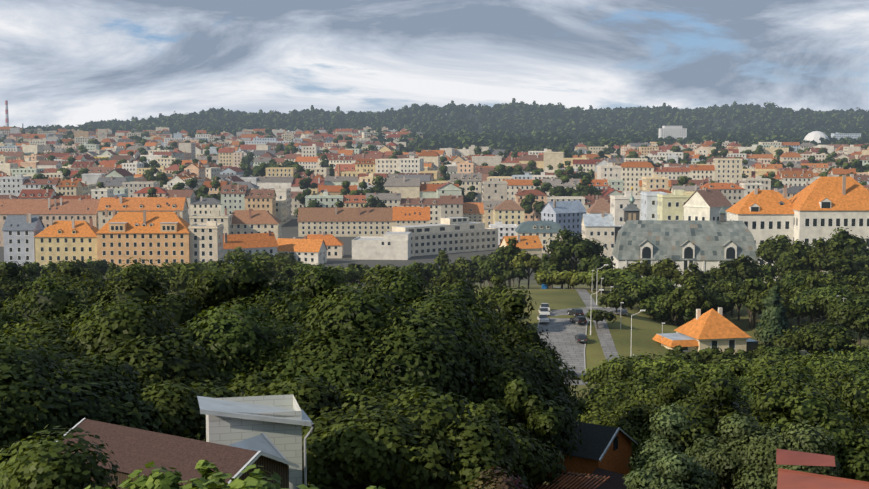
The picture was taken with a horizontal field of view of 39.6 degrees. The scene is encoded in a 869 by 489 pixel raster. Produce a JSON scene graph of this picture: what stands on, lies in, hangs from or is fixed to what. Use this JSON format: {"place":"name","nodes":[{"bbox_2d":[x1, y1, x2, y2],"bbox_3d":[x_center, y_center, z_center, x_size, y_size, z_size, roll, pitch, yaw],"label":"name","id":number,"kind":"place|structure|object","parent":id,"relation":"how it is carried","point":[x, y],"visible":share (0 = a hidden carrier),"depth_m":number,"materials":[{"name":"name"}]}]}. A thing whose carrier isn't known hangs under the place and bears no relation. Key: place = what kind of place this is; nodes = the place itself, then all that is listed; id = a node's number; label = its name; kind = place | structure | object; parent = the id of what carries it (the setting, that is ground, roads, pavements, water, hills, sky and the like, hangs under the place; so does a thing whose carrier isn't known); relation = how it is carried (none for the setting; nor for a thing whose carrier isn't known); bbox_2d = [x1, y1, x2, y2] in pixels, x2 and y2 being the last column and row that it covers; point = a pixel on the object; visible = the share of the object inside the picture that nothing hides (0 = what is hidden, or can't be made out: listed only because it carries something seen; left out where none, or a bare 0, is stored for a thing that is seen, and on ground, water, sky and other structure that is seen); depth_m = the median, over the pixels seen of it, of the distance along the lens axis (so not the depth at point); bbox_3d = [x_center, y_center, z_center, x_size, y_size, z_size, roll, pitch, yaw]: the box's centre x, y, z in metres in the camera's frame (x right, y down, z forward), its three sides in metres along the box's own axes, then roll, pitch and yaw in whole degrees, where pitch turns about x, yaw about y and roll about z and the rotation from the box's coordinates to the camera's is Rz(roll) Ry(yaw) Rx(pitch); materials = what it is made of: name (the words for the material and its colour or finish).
{"place":"outdoors","nodes":[
{"label":"outdoors","id":0,"kind":"place"},
{"bbox_2d":[0,113,868,488],"bbox_3d":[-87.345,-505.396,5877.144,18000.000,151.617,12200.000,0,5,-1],"label":"ground","id":1,"kind":"structure","parent":0,"point":[638,331],"depth_m":268.78,"materials":[{"name":"green plant"}]},
{"bbox_2d":[0,100,868,355],"bbox_3d":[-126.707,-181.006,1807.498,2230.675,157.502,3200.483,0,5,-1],"label":"city","id":2,"kind":"object","parent":1,"relation":"on","point":[638,209],"visible":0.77,"depth_m":651.08,"materials":[{"name":"multicoloured concrete"}]},
{"bbox_2d":[0,98,868,488],"bbox_3d":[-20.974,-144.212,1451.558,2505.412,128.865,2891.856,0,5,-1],"label":"trees","id":3,"kind":"object","parent":1,"relation":"on","point":[558,141],"visible":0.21,"depth_m":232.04,"materials":[{"name":"green plant"}]},
{"bbox_2d":[56,394,868,488],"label":"houses","id":4,"kind":"structure","parent":1,"relation":"on","point":[265,432],"depth_m":41.46,"materials":[{"name":"paint"}]},
{"bbox_2d":[0,0,868,127],"label":"sky","id":5,"kind":"structure","parent":0,"point":[63,63],"materials":[{"name":"grey"}]},
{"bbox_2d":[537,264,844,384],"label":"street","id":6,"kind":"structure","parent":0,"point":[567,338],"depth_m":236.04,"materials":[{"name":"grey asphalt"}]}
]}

